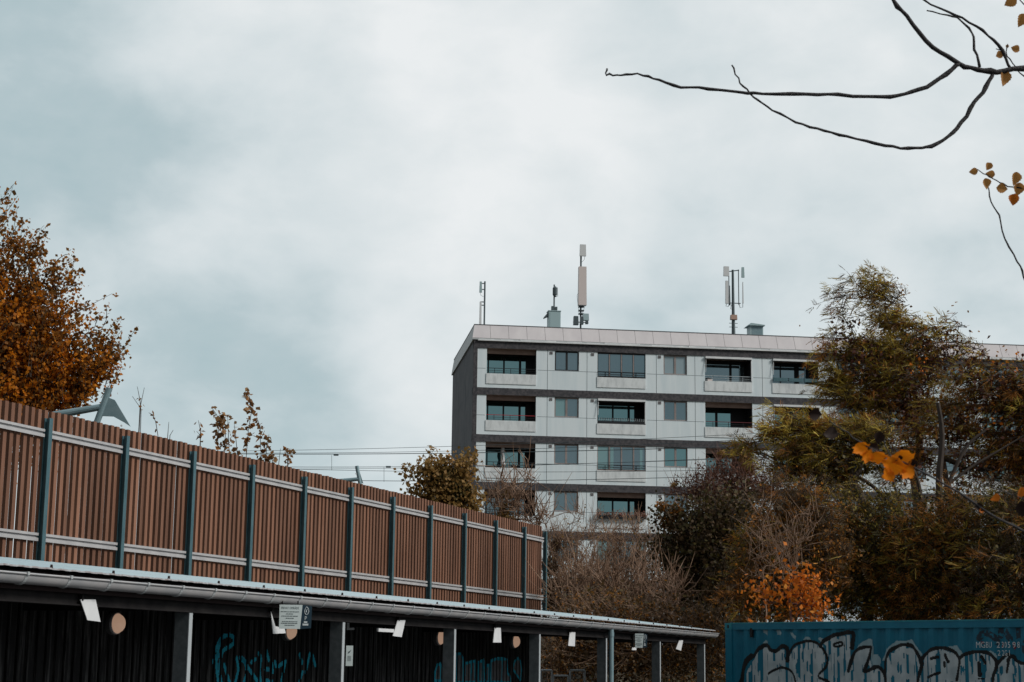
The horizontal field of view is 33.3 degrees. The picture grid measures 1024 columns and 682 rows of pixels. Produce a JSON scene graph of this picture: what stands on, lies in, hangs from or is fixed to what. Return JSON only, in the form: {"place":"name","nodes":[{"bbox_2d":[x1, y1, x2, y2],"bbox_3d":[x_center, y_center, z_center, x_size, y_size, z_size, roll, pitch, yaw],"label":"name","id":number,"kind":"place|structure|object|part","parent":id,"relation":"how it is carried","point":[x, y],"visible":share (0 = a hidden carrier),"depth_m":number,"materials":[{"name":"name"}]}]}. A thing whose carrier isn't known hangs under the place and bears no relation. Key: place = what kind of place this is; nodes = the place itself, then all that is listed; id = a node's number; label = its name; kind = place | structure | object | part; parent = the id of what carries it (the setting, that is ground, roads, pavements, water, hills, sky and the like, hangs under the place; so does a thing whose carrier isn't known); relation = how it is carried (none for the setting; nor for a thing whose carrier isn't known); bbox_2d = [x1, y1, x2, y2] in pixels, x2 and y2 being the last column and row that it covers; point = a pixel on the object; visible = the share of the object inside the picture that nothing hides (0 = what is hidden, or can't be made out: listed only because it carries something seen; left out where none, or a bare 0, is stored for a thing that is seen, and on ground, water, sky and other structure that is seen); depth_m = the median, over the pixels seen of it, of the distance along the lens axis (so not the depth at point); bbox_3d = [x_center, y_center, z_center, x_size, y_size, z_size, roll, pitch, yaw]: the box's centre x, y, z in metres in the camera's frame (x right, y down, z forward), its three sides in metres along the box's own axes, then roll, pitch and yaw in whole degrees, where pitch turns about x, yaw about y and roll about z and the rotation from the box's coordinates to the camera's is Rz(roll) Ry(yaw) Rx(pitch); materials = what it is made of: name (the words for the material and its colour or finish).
{"place":"outdoors","nodes":[
{"label":"outdoors","id":0,"kind":"place"},
{"bbox_2d":[0,0,1023,565],"label":"sky","id":1,"kind":"structure","parent":0,"point":[306,206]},
{"bbox_2d":[540,637,630,681],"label":"embankment","id":2,"kind":"structure","parent":0,"point":[595,674],"depth_m":49.42,"materials":[{"name":"brown plant"}]},
{"bbox_2d":[0,181,137,471],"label":"poplar tree","id":3,"kind":"object","parent":2,"relation":"on","point":[40,364],"visible":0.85,"depth_m":42.47,"materials":[{"name":"brown plant"}]},
{"bbox_2d":[41,387,130,528],"bbox_3d":[-9.602,3.494,37.989,2.101,5.016,0.188,1,-11,0],"label":"gantry frame","id":4,"kind":"object","parent":2,"relation":"on","point":[107,406],"visible":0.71,"depth_m":38.31,"materials":[{"name":"grey metal"}]},
{"bbox_2d":[132,387,143,431],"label":"poplar shoot","id":5,"kind":"object","parent":2,"relation":"on","point":[139,428],"visible":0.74,"depth_m":41.38,"materials":[{"name":"beige plant"}]},
{"bbox_2d":[150,410,159,434],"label":"poplar shoot","id":6,"kind":"object","parent":2,"relation":"on","point":[155,421],"visible":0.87,"depth_m":41.34,"materials":[{"name":"beige plant"}]},
{"bbox_2d":[194,420,204,445],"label":"poplar shoot","id":7,"kind":"object","parent":2,"relation":"on","point":[200,435],"visible":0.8,"depth_m":42.29,"materials":[{"name":"beige plant"}]},
{"bbox_2d":[209,406,231,451],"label":"poplar shoot","id":8,"kind":"object","parent":2,"relation":"on","point":[221,421],"visible":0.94,"depth_m":42.30,"materials":[{"name":"beige plant"}]},
{"bbox_2d":[221,415,242,455],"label":"poplar shoot","id":9,"kind":"object","parent":2,"relation":"on","point":[234,449],"visible":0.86,"depth_m":42.26,"materials":[{"name":"beige plant"}]},
{"bbox_2d":[241,387,259,456],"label":"poplar shoot","id":10,"kind":"object","parent":2,"relation":"on","point":[250,409],"visible":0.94,"depth_m":43.37,"materials":[{"name":"beige plant"}]},
{"bbox_2d":[250,416,277,463],"bbox_3d":[-6.286,4.413,42.905,0.754,5.090,0.361,1,-11,0],"label":"poplar shoot","id":11,"kind":"object","parent":2,"relation":"on","point":[269,457],"visible":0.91,"depth_m":43.22,"materials":[{"name":"beige plant"}]},
{"bbox_2d":[0,399,546,616],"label":"slat fence","id":12,"kind":"object","parent":2,"relation":"on","point":[236,517],"visible":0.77,"depth_m":35.69,"materials":[{"name":"brown wood"}]},
{"bbox_2d":[283,446,295,466],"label":"poplar shoot","id":13,"kind":"object","parent":2,"relation":"on","point":[288,459],"visible":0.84,"depth_m":44.20,"materials":[{"name":"beige plant"}]},
{"bbox_2d":[342,466,362,483],"bbox_3d":[-4.839,6.465,53.722,1.413,5.123,0.150,1,-11,0],"label":"gantry frame","id":14,"kind":"object","parent":2,"relation":"on","point":[358,478],"visible":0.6,"depth_m":54.07,"materials":[{"name":"grey metal"}]},
{"bbox_2d":[303,464,926,471],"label":"overhead wire","id":15,"kind":"object","parent":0,"point":[591,471],"visible":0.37,"depth_m":76.42,"materials":[{"name":"grey metal"}]},
{"bbox_2d":[259,419,990,450],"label":"overhead wire","id":16,"kind":"object","parent":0,"point":[527,443],"visible":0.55,"depth_m":80.07,"materials":[{"name":"grey metal"}]},
{"bbox_2d":[380,439,911,453],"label":"overhead wire","id":17,"kind":"object","parent":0,"point":[564,451],"visible":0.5,"depth_m":79.03,"materials":[{"name":"grey metal"}]},
{"bbox_2d":[353,445,957,468],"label":"overhead wire","id":18,"kind":"object","parent":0,"point":[553,464],"visible":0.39,"depth_m":79.01,"materials":[{"name":"grey metal"}]},
{"bbox_2d":[362,465,953,480],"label":"overhead wire","id":19,"kind":"object","parent":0,"point":[603,479],"visible":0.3,"depth_m":77.14,"materials":[{"name":"grey metal"}]},
{"bbox_2d":[621,650,723,681],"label":"railway bank","id":20,"kind":"structure","parent":0,"point":[675,673],"depth_m":60.36,"materials":[{"name":"brown plant"}]},
{"bbox_2d":[348,422,1013,452],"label":"overhead wire","id":21,"kind":"object","parent":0,"point":[545,448],"visible":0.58,"depth_m":78.90,"materials":[{"name":"grey metal"}]},
{"bbox_2d":[401,446,984,466],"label":"overhead wire","id":22,"kind":"object","parent":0,"point":[610,462],"visible":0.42,"depth_m":76.20,"materials":[{"name":"grey metal"}]},
{"bbox_2d":[451,324,1023,646],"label":"apartment block","id":23,"kind":"structure","parent":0,"point":[517,387],"depth_m":106.55,"materials":[{"name":"pale grey concrete panels"},{"name":"window glass"}]},
{"bbox_2d":[479,281,485,323],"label":"roof antenna","id":24,"kind":"object","parent":23,"relation":"on","point":[481,305],"visible":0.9,"depth_m":109.56,"materials":[{"name":"grey metal"}]},
{"bbox_2d":[500,448,504,463],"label":"parasol","id":25,"kind":"object","parent":23,"relation":"on","point":[503,459],"visible":0.59,"depth_m":105.23,"materials":[{"name":"white fabric"}]},
{"bbox_2d":[543,310,560,326],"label":"rooftop cabinet","id":26,"kind":"object","parent":23,"relation":"on","point":[553,317],"visible":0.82,"depth_m":109.10,"materials":[{"name":"grey metal"}]},
{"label":"door","id":27,"kind":"part","parent":26,"relation":"part of","materials":[{"name":"grey metal"}]},
{"bbox_2d":[551,284,557,309],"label":"roof antenna","id":28,"kind":"object","parent":26,"relation":"on","point":[555,293],"visible":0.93,"depth_m":110.19,"materials":[{"name":"grey metal"}]},
{"bbox_2d":[554,397,577,417],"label":"window","id":29,"kind":"structure","parent":23,"relation":"in","point":[564,407],"depth_m":105.93,"materials":[{"name":"grey glass"}]},
{"bbox_2d":[554,444,577,463],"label":"window","id":30,"kind":"structure","parent":23,"relation":"in","point":[570,456],"depth_m":105.39,"materials":[{"name":"grey glass"}]},
{"bbox_2d":[554,491,577,511],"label":"window","id":31,"kind":"structure","parent":23,"relation":"in","point":[561,499],"depth_m":104.85,"materials":[{"name":"grey glass"}]},
{"bbox_2d":[555,540,577,558],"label":"window","id":32,"kind":"structure","parent":23,"relation":"in","point":[564,540],"depth_m":104.29,"materials":[{"name":"grey glass"}]},
{"bbox_2d":[555,351,578,370],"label":"window","id":33,"kind":"structure","parent":23,"relation":"in","point":[564,361],"depth_m":106.48,"materials":[{"name":"black glass"}]},
{"bbox_2d":[573,244,588,327],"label":"roof antenna","id":34,"kind":"object","parent":23,"relation":"on","point":[582,288],"visible":0.97,"depth_m":110.06,"materials":[{"name":"grey metal"}]},
{"bbox_2d":[597,352,644,378],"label":"window","id":35,"kind":"structure","parent":23,"relation":"in","point":[613,363],"depth_m":106.84,"materials":[{"name":"black glass"}]},
{"bbox_2d":[597,445,645,471],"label":"window","id":36,"kind":"structure","parent":23,"relation":"in","point":[631,457],"depth_m":105.78,"materials":[{"name":"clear glass"}]},
{"bbox_2d":[597,540,645,564],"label":"window","id":37,"kind":"structure","parent":23,"relation":"in","point":[605,543],"depth_m":104.70,"materials":[{"name":"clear glass"}]},
{"bbox_2d":[596,509,647,518],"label":"flower box","id":38,"kind":"object","parent":23,"relation":"attached to","point":[621,515],"visible":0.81,"depth_m":104.80,"materials":[{"name":"black"}]},
{"bbox_2d":[664,355,686,374],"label":"window","id":39,"kind":"structure","parent":23,"relation":"in","point":[675,365],"depth_m":107.36,"materials":[{"name":"grey glass"}]},
{"bbox_2d":[664,401,686,420],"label":"window","id":40,"kind":"structure","parent":23,"relation":"in","point":[673,410],"depth_m":106.82,"materials":[{"name":"grey glass"}]},
{"bbox_2d":[664,447,686,466],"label":"window","id":41,"kind":"structure","parent":23,"relation":"in","point":[669,454],"depth_m":106.27,"materials":[{"name":"teal glass"}]},
{"bbox_2d":[664,494,686,510],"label":"window","id":42,"kind":"structure","parent":23,"relation":"in","point":[675,496],"depth_m":105.75,"materials":[{"name":"grey glass"}]},
{"bbox_2d":[723,266,744,333],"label":"roof antenna","id":43,"kind":"object","parent":23,"relation":"on","point":[733,316],"visible":0.88,"depth_m":111.64,"materials":[{"name":"grey metal"}]},
{"bbox_2d":[745,323,764,334],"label":"roof vent","id":44,"kind":"object","parent":23,"relation":"on","point":[754,329],"visible":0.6,"depth_m":112.63,"materials":[{"name":"grey metal"}]},
{"bbox_2d":[837,407,859,421],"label":"window","id":45,"kind":"structure","parent":23,"relation":"in","point":[838,415],"depth_m":108.23,"materials":[{"name":"grey glass"}]},
{"bbox_2d":[879,412,923,432],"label":"window","id":46,"kind":"structure","parent":23,"relation":"in","point":[879,412],"depth_m":108.58,"materials":[{"name":"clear glass"}]},
{"bbox_2d":[879,454,925,478],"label":"window","id":47,"kind":"structure","parent":23,"relation":"in","point":[886,454],"depth_m":108.13,"materials":[{"name":"black glass"}]},
{"bbox_2d":[880,500,926,523],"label":"window","id":48,"kind":"structure","parent":23,"relation":"in","point":[880,500],"depth_m":107.57,"materials":[{"name":"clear glass"}]},
{"bbox_2d":[940,365,962,384],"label":"window","id":49,"kind":"structure","parent":23,"relation":"in","point":[945,365],"depth_m":109.70,"materials":[{"name":"grey glass"}]},
{"bbox_2d":[946,456,965,474],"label":"window","id":50,"kind":"structure","parent":23,"relation":"in","point":[949,467],"depth_m":108.52,"materials":[{"name":"grey glass"}]},
{"bbox_2d":[980,366,1023,390],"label":"window","id":51,"kind":"structure","parent":23,"relation":"in","point":[1001,371],"depth_m":110.07,"materials":[{"name":"black glass"}]},
{"bbox_2d":[982,413,1022,431],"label":"window","id":52,"kind":"structure","parent":23,"relation":"in","point":[989,413],"depth_m":109.46,"materials":[{"name":"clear glass"}]},
{"label":"ground","id":53,"kind":"structure","parent":0,"visible":0},
{"bbox_2d":[393,445,488,511],"bbox_3d":[-2.451,7.877,57.580,3.272,8.863,1.982,1,-11,0],"label":"tree","id":54,"kind":"object","parent":53,"relation":"on","point":[443,482],"visible":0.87,"depth_m":57.88,"materials":[{"name":"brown plant"}]},
{"bbox_2d":[471,440,571,528],"bbox_3d":[-0.057,8.120,59.543,3.754,9.742,3.021,-6,-13,33],"label":"bare shrub","id":55,"kind":"object","parent":53,"relation":"on","point":[504,512],"visible":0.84,"depth_m":59.90,"materials":[{"name":"orange plant"}]},
{"bbox_2d":[540,669,552,681],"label":"metal gate","id":56,"kind":"structure","parent":53,"relation":"on","point":[551,675],"depth_m":33.85,"materials":[{"name":"grey metal"}]},
{"bbox_2d":[553,675,568,681],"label":"metal gate","id":57,"kind":"structure","parent":53,"relation":"on","point":[560,676],"depth_m":33.84,"materials":[{"name":"grey metal"}]},
{"bbox_2d":[534,488,615,613],"bbox_3d":[2.043,8.377,54.513,3.556,7.438,3.084,1,-11,0],"label":"bare shrub","id":58,"kind":"object","parent":53,"relation":"on","point":[555,544],"visible":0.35,"depth_m":54.58,"materials":[{"name":"orange plant"}]},
{"bbox_2d":[569,669,585,681],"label":"metal gate","id":59,"kind":"structure","parent":53,"relation":"on","point":[577,673],"depth_m":33.86,"materials":[{"name":"grey metal"}]},
{"bbox_2d":[526,522,717,680],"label":"bare shrub","id":60,"kind":"object","parent":53,"relation":"on","point":[598,578],"visible":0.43,"depth_m":45.46,"materials":[{"name":"brown plant"}]},
{"bbox_2d":[577,503,677,681],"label":"bare shrub","id":61,"kind":"object","parent":53,"relation":"on","point":[619,541],"visible":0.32,"depth_m":51.64,"materials":[{"name":"orange plant"}]},
{"bbox_2d":[524,552,739,681],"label":"bramble bush","id":62,"kind":"object","parent":53,"relation":"on","point":[672,655],"visible":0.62,"depth_m":40.16,"materials":[{"name":"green plant"}]},
{"bbox_2d":[632,477,768,680],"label":"dark bush","id":63,"kind":"object","parent":53,"relation":"on","point":[693,528],"visible":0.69,"depth_m":49.35,"materials":[{"name":"green plant"}]},
{"bbox_2d":[657,444,788,680],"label":"red twig bush","id":64,"kind":"object","parent":53,"relation":"on","point":[741,471],"visible":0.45,"depth_m":55.96,"materials":[{"name":"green plant"}]},
{"bbox_2d":[546,576,1023,681],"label":"undergrowth","id":65,"kind":"object","parent":53,"relation":"on","point":[723,672],"visible":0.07,"depth_m":42.22,"materials":[{"name":"brown plant"}]},
{"bbox_2d":[731,541,844,621],"bbox_3d":[5.854,6.487,36.248,2.400,4.454,1.205,1,-11,0],"label":"orange shrub","id":66,"kind":"object","parent":53,"relation":"on","point":[805,586],"visible":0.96,"depth_m":36.40,"materials":[{"name":"orange plant"}]},
{"bbox_2d":[735,474,842,621],"bbox_3d":[5.957,5.857,37.197,2.296,6.046,1.768,8,-13,-34],"label":"bare shrub","id":67,"kind":"object","parent":53,"relation":"on","point":[778,549],"visible":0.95,"depth_m":37.45,"materials":[{"name":"brown plant"}]},
{"bbox_2d":[698,454,886,627],"bbox_3d":[6.531,5.921,39.595,4.347,6.828,3.086,1,-11,0],"label":"feathery shrub","id":68,"kind":"object","parent":53,"relation":"on","point":[825,558],"visible":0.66,"depth_m":39.53,"materials":[{"name":"brown plant"}]},
{"bbox_2d":[721,398,909,619],"bbox_3d":[7.436,5.548,41.758,4.787,8.415,1.709,1,-11,0],"label":"locust tree","id":69,"kind":"object","parent":53,"relation":"on","point":[806,443],"visible":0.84,"depth_m":42.09,"materials":[{"name":"green plant"}]},
{"bbox_2d":[811,463,945,620],"bbox_3d":[8.526,6.168,40.440,3.959,6.719,3.221,1,-11,0],"label":"feathery shrub","id":70,"kind":"object","parent":53,"relation":"on","point":[870,541],"visible":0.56,"depth_m":40.47,"materials":[{"name":"green plant"}]},
{"bbox_2d":[798,260,988,518],"bbox_3d":[10.337,4.135,46.049,5.290,12.873,2.239,1,-11,0],"label":"locust tree","id":71,"kind":"object","parent":53,"relation":"on","point":[873,384],"visible":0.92,"depth_m":46.59,"materials":[{"name":"green plant"}]},
{"bbox_2d":[847,335,1023,619],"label":"locust tree","id":72,"kind":"object","parent":53,"relation":"on","point":[1005,402],"visible":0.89,"depth_m":44.18,"materials":[{"name":"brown plant"}]},
{"bbox_2d":[865,467,1013,620],"bbox_3d":[10.061,6.135,39.654,3.886,6.527,3.252,1,-11,0],"label":"feathery shrub","id":73,"kind":"object","parent":53,"relation":"on","point":[927,535],"visible":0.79,"depth_m":39.42,"materials":[{"name":"green plant"}]},
{"bbox_2d":[931,468,1023,619],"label":"feathery shrub","id":74,"kind":"object","parent":53,"relation":"on","point":[995,594],"visible":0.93,"depth_m":38.45,"materials":[{"name":"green plant"}]},
{"label":"car park","id":75,"kind":"structure","parent":0,"visible":0},
{"bbox_2d":[0,557,718,681],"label":"carport","id":76,"kind":"object","parent":75,"relation":"on","point":[183,628],"visible":1,"depth_m":20.58,"materials":[{"name":"grey metal"}]},
{"bbox_2d":[78,594,100,621],"bbox_3d":[-3.740,2.294,15.163,0.040,0.375,0.328,-3,-11,20],"label":"tin plate","id":77,"kind":"object","parent":76,"relation":"attached to","point":[90,609],"visible":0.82,"depth_m":15.13,"materials":[{"name":"white metal"}]},
{"bbox_2d":[105,612,125,634],"bbox_3d":[-4.396,3.149,19.080,0.158,0.256,0.256,-3,-11,20],"label":"wall lamp","id":78,"kind":"object","parent":76,"relation":"attached to","point":[115,623],"visible":1,"depth_m":19.01,"materials":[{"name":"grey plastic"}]},
{"bbox_2d":[269,607,285,633],"bbox_3d":[-2.517,2.936,18.374,0.040,0.414,0.349,-3,-11,20],"label":"tin plate","id":79,"kind":"object","parent":76,"relation":"attached to","point":[276,630],"visible":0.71,"depth_m":18.26,"materials":[{"name":"white metal"}]},
{"bbox_2d":[281,629,296,640],"bbox_3d":[-2.957,3.876,22.862,0.158,0.256,0.256,-3,-11,20],"label":"wall lamp","id":80,"kind":"object","parent":76,"relation":"attached to","point":[289,634],"visible":0.66,"depth_m":22.78,"materials":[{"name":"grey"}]},
{"bbox_2d":[279,601,311,628],"bbox_3d":[-2.297,2.907,18.155,0.343,0.292,0.029,2,-11,-7],"label":"parking notice","id":81,"kind":"object","parent":76,"relation":"attached to","point":[290,617],"visible":1,"depth_m":18.14,"materials":[{"name":"white metal"}]},
{"bbox_2d":[346,646,352,665],"bbox_3d":[-1.857,3.596,19.549,0.079,0.228,0.006,2,-11,-5],"label":"post sign","id":82,"kind":"object","parent":76,"relation":"attached to","point":[349,655],"visible":1,"depth_m":19.55,"materials":[{"name":"grey metal"}]},
{"bbox_2d":[377,617,404,636],"bbox_3d":[-1.482,3.448,21.095,0.040,0.386,0.769,-3,-11,20],"label":"tin plate","id":83,"kind":"object","parent":76,"relation":"attached to","point":[397,631],"visible":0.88,"depth_m":21.23,"materials":[{"name":"white metal"}]},
{"bbox_2d":[433,632,442,645],"bbox_3d":[-1.149,4.787,27.614,0.158,0.256,0.256,-3,-11,20],"label":"wall lamp","id":84,"kind":"object","parent":76,"relation":"attached to","point":[438,638],"visible":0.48,"depth_m":27.53,"materials":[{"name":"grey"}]},
{"bbox_2d":[493,624,500,641],"bbox_3d":[-0.220,4.099,24.411,0.040,0.403,0.325,-3,-11,20],"label":"tin plate","id":85,"kind":"object","parent":76,"relation":"attached to","point":[497,635],"visible":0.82,"depth_m":24.36,"materials":[{"name":"white metal"}]},
{"bbox_2d":[509,636,519,648],"bbox_3d":[0.064,5.408,30.801,0.158,0.256,0.256,-3,-11,20],"label":"wall lamp","id":86,"kind":"object","parent":76,"relation":"attached to","point":[514,641],"visible":0.88,"depth_m":30.72,"materials":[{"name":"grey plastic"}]},
{"bbox_2d":[568,629,574,645],"bbox_3d":[0.949,4.695,27.482,0.040,0.406,0.353,-3,-11,20],"label":"tin plate","id":87,"kind":"object","parent":76,"relation":"attached to","point":[571,641],"visible":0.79,"depth_m":27.44,"materials":[{"name":"white metal"}]},
{"bbox_2d":[631,634,635,649],"bbox_3d":[2.180,5.332,30.715,0.040,0.428,0.275,-3,-11,20],"label":"tin plate","id":88,"kind":"object","parent":76,"relation":"attached to","point":[632,642],"visible":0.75,"depth_m":30.63,"materials":[{"name":"white metal"}]},
{"bbox_2d":[635,631,646,647],"bbox_3d":[2.270,5.271,30.214,0.238,0.287,0.029,0,-11,4],"label":"parking notice","id":89,"kind":"object","parent":76,"relation":"attached to","point":[640,641],"visible":1,"depth_m":30.20,"materials":[{"name":"grey metal"}]},
{"bbox_2d":[676,637,682,650],"bbox_3d":[3.280,5.877,33.605,0.040,0.399,0.538,-3,-11,20],"label":"tin plate","id":90,"kind":"object","parent":76,"relation":"attached to","point":[679,645],"visible":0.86,"depth_m":33.61,"materials":[{"name":"white metal"}]},
{"bbox_2d":[605,0,1023,278],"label":"tree","id":91,"kind":"object","parent":75,"relation":"on","point":[1001,187],"visible":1,"depth_m":6.28,"materials":[{"name":"grey plant"}]},
{"bbox_2d":[725,619,1023,681],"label":"shipping container","id":92,"kind":"object","parent":75,"relation":"on","point":[984,650],"visible":1,"depth_m":28.95,"materials":[{"name":"teal metal"}]},
{"bbox_2d":[808,408,1023,531],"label":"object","id":93,"kind":"object","parent":75,"relation":"on","point":[904,463],"visible":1,"depth_m":3.01,"materials":[{"name":"orange plant"}]}
]}

